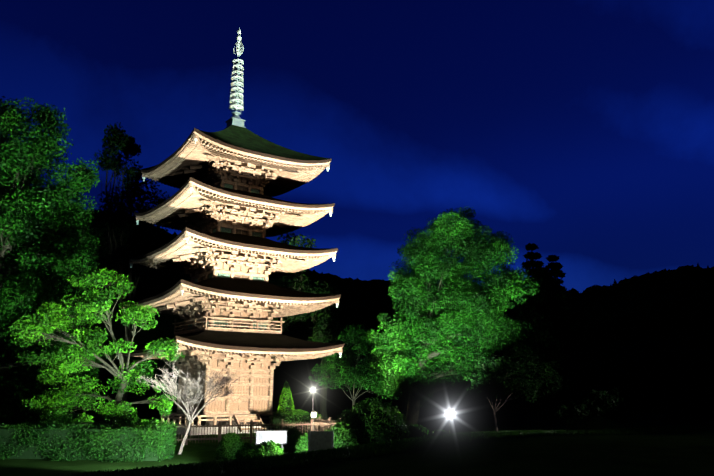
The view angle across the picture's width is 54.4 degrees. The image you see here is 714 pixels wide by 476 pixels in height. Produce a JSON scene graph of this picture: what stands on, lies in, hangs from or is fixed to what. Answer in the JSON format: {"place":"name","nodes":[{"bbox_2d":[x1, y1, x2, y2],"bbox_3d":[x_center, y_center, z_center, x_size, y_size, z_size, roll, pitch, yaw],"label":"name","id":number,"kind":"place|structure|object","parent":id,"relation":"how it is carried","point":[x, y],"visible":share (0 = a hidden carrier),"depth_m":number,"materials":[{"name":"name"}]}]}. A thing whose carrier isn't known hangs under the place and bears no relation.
{"place":"outdoors","nodes":[
{"label":"outdoors","id":0,"kind":"place"},
{"bbox_2d":[0,411,713,475],"bbox_3d":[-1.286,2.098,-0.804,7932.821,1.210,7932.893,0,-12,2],"label":"ground","id":1,"kind":"structure","parent":0,"point":[678,454],"depth_m":21.08,"materials":[{"name":"green plant"}]},
{"bbox_2d":[0,96,101,427],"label":"tall tree","id":2,"kind":"object","parent":1,"relation":"on","point":[47,208],"visible":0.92,"depth_m":40.61,"materials":[{"name":"green plant"}]},
{"bbox_2d":[0,420,178,462],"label":"hedge","id":3,"kind":"object","parent":1,"relation":"on","point":[54,440],"visible":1,"depth_m":28.67,"materials":[{"name":"green plant"}]},
{"bbox_2d":[7,267,184,427],"bbox_3d":[-12.547,5.797,33.675,8.032,8.949,4.068,0,-12,2],"label":"maple tree","id":4,"kind":"object","parent":1,"relation":"on","point":[122,374],"visible":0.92,"depth_m":33.64,"materials":[{"name":"green plant"}]},
{"bbox_2d":[75,122,169,415],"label":"tree","id":5,"kind":"object","parent":1,"relation":"on","point":[111,220],"visible":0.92,"depth_m":82.29,"materials":[{"name":"green plant"}]},
{"bbox_2d":[136,359,239,453],"bbox_3d":[-7.683,7.679,31.978,4.440,4.538,4.828,6,-14,-24],"label":"bare tree","id":6,"kind":"object","parent":1,"relation":"on","point":[171,387],"visible":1,"depth_m":31.81,"materials":[{"name":"grey plant"}]},
{"bbox_2d":[215,432,242,459],"bbox_3d":[-5.378,8.923,29.584,1.371,1.241,1.376,0,-12,2],"label":"bush","id":7,"kind":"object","parent":1,"relation":"on","point":[229,445],"depth_m":29.21,"materials":[{"name":"green plant"}]},
{"bbox_2d":[118,416,340,444],"bbox_3d":[-7.271,12.165,44.891,13.007,1.370,20.554,0,-12,2],"label":"fence","id":8,"kind":"object","parent":1,"relation":"on","point":[319,424],"visible":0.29,"depth_m":38.40,"materials":[{"name":"wood"}]},
{"bbox_2d":[116,27,344,434],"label":"pagoda","id":9,"kind":"object","parent":1,"relation":"on","point":[224,211],"visible":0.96,"depth_m":50.73,"materials":[{"name":"brown wood"}]},
{"bbox_2d":[235,442,255,459],"bbox_3d":[-4.160,8.224,26.124,0.947,1.066,0.936,0,-12,2],"label":"hedge","id":10,"kind":"object","parent":1,"relation":"on","point":[245,450],"visible":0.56,"depth_m":25.96,"materials":[{"name":"green plant"}]},
{"bbox_2d":[251,439,283,457],"bbox_3d":[-3.283,8.032,25.621,1.487,1.203,1.479,0,-12,2],"label":"hedge","id":11,"kind":"object","parent":1,"relation":"on","point":[269,447],"visible":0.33,"depth_m":25.42,"materials":[{"name":"green plant"}]},
{"bbox_2d":[256,430,286,448],"bbox_3d":[-3.526,8.544,28.585,1.300,1.198,0.231,2,-13,-10],"label":"sign board","id":12,"kind":"object","parent":1,"relation":"on","point":[279,436],"visible":0.79,"depth_m":28.66,"materials":[{"name":"metal"}]},
{"bbox_2d":[276,380,294,412],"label":"cone shrub","id":13,"kind":"object","parent":1,"relation":"on","point":[286,401],"visible":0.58,"depth_m":49.19,"materials":[{"name":"green plant"}]},
{"bbox_2d":[279,428,301,453],"bbox_3d":[-2.902,9.286,31.482,1.309,1.323,1.283,0,-12,2],"label":"bush","id":14,"kind":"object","parent":1,"relation":"on","point":[293,435],"depth_m":31.11,"materials":[{"name":"green plant"}]},
{"bbox_2d":[272,409,321,434],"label":"hedge by pagoda","id":15,"kind":"object","parent":1,"relation":"on","point":[299,416],"visible":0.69,"depth_m":45.88,"materials":[{"name":"green plant"}]},
{"bbox_2d":[295,433,307,452],"bbox_3d":[-2.000,8.271,27.064,0.966,1.319,1.001,0,-12,2],"label":"hedge","id":16,"kind":"object","parent":1,"relation":"on","point":[302,445],"visible":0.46,"depth_m":26.92,"materials":[{"name":"green plant"}]},
{"bbox_2d":[268,231,344,419],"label":"tree","id":17,"kind":"object","parent":1,"relation":"on","point":[326,327],"visible":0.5,"depth_m":61.49,"materials":[{"name":"green plant"}]},
{"bbox_2d":[310,387,315,409],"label":"lamp post","id":18,"kind":"object","parent":1,"relation":"on","point":[312,389],"visible":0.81,"depth_m":45.65,"materials":[{"name":"metal"}]},
{"bbox_2d":[311,410,316,430],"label":"garden lantern","id":19,"kind":"object","parent":1,"relation":"on","point":[313,413],"visible":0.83,"depth_m":42.27,"materials":[{"name":"metal"}]},
{"bbox_2d":[308,431,333,450],"bbox_3d":[-1.273,7.372,24.286,0.920,1.200,0.080,-3,-13,13],"label":"dark sign board","id":20,"kind":"object","parent":1,"relation":"on","point":[321,440],"visible":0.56,"depth_m":24.35,"materials":[{"name":"metal"}]},
{"bbox_2d":[330,421,358,447],"bbox_3d":[-0.607,8.153,27.577,1.692,1.720,1.712,0,-12,2],"label":"bush","id":21,"kind":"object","parent":1,"relation":"on","point":[344,434],"depth_m":27.25,"materials":[{"name":"green plant"}]},
{"bbox_2d":[308,324,399,409],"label":"cherry tree","id":22,"kind":"object","parent":1,"relation":"on","point":[372,382],"visible":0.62,"depth_m":55.33,"materials":[{"name":"green plant"}]},
{"bbox_2d":[33,424,713,475],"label":"path","id":23,"kind":"structure","parent":1,"relation":"on","point":[283,461],"depth_m":19.75,"materials":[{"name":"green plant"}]},
{"bbox_2d":[334,395,414,444],"bbox_3d":[0.674,8.115,29.684,3.838,2.718,3.892,0,-12,2],"label":"bush","id":24,"kind":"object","parent":1,"relation":"on","point":[375,421],"depth_m":28.79,"materials":[{"name":"green plant"}]},
{"bbox_2d":[396,412,408,426],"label":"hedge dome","id":25,"kind":"structure","parent":1,"relation":"on","point":[405,420],"depth_m":33.41,"materials":[{"name":"green plant"}]},
{"bbox_2d":[404,423,429,438],"bbox_3d":[2.530,8.751,29.911,1.969,1.503,1.984,0,-12,2],"label":"bush","id":26,"kind":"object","parent":1,"relation":"on","point":[417,430],"depth_m":29.61,"materials":[{"name":"green plant"}]},
{"bbox_2d":[427,429,446,435],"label":"bush","id":27,"kind":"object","parent":1,"relation":"on","point":[440,432],"depth_m":28.38,"materials":[{"name":"green plant"}]},
{"bbox_2d":[445,411,454,432],"bbox_3d":[4.298,8.914,31.985,0.427,1.861,0.336,0,-12,2],"label":"floodlight","id":28,"kind":"object","parent":1,"relation":"on","point":[451,414],"visible":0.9,"depth_m":32.03,"materials":[{"name":"metal"}]},
{"bbox_2d":[366,206,543,424],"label":"camphor tree","id":29,"kind":"object","parent":1,"relation":"on","point":[405,361],"visible":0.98,"depth_m":43.69,"materials":[{"name":"green plant"}]},
{"bbox_2d":[464,348,561,430],"bbox_3d":[9.188,8.910,40.137,5.052,4.920,4.258,-6,-14,26],"label":"crape myrtle tree","id":30,"kind":"object","parent":1,"relation":"on","point":[494,371],"visible":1,"depth_m":39.60,"materials":[{"name":"green plant"}]},
{"bbox_2d":[514,242,569,415],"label":"cedar tree","id":31,"kind":"object","parent":1,"relation":"on","point":[537,314],"visible":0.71,"depth_m":80.32,"materials":[{"name":"green plant"}]},
{"bbox_2d":[530,267,571,409],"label":"cedar tree","id":32,"kind":"object","parent":1,"relation":"on","point":[545,269],"visible":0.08,"depth_m":89.00,"materials":[{"name":"green plant"}]},
{"bbox_2d":[522,366,582,430],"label":"tree","id":33,"kind":"object","parent":1,"relation":"on","point":[546,397],"visible":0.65,"depth_m":40.70,"materials":[{"name":"green plant"}]},
{"bbox_2d":[533,255,585,405],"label":"cedar tree","id":34,"kind":"object","parent":1,"relation":"on","point":[559,299],"visible":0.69,"depth_m":84.30,"materials":[{"name":"green plant"}]},
{"bbox_2d":[536,401,599,430],"bbox_3d":[11.832,9.898,38.034,3.508,2.060,3.230,0,-12,2],"label":"tree","id":35,"kind":"object","parent":1,"relation":"on","point":[579,410],"visible":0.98,"depth_m":37.58,"materials":[{"name":"green plant"}]},
{"bbox_2d":[553,351,643,428],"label":"tree","id":36,"kind":"object","parent":1,"relation":"on","point":[584,373],"visible":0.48,"depth_m":44.91,"materials":[{"name":"green plant"}]},
{"bbox_2d":[581,387,636,427],"bbox_3d":[14.035,9.540,37.918,3.913,2.728,2.398,6,-14,-24],"label":"tree","id":37,"kind":"object","parent":1,"relation":"on","point":[611,406],"visible":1,"depth_m":37.46,"materials":[{"name":"green plant"}]},
{"bbox_2d":[594,364,681,427],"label":"tree","id":38,"kind":"object","parent":1,"relation":"on","point":[635,383],"visible":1,"depth_m":41.50,"materials":[{"name":"green plant"}]},
{"bbox_2d":[0,248,713,412],"bbox_3d":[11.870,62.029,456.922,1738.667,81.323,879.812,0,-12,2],"label":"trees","id":39,"kind":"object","parent":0,"point":[681,339],"depth_m":158.53,"materials":[{"name":"green plant"}]},
{"bbox_2d":[0,186,713,344],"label":"hill forest trees","id":40,"kind":"object","parent":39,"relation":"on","point":[663,297],"visible":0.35,"depth_m":203.84,"materials":[{"name":"green plant"}]},
{"bbox_2d":[0,0,713,292],"label":"sky","id":41,"kind":"structure","parent":0,"point":[580,131],"materials":[{"name":"blue"}]}
]}

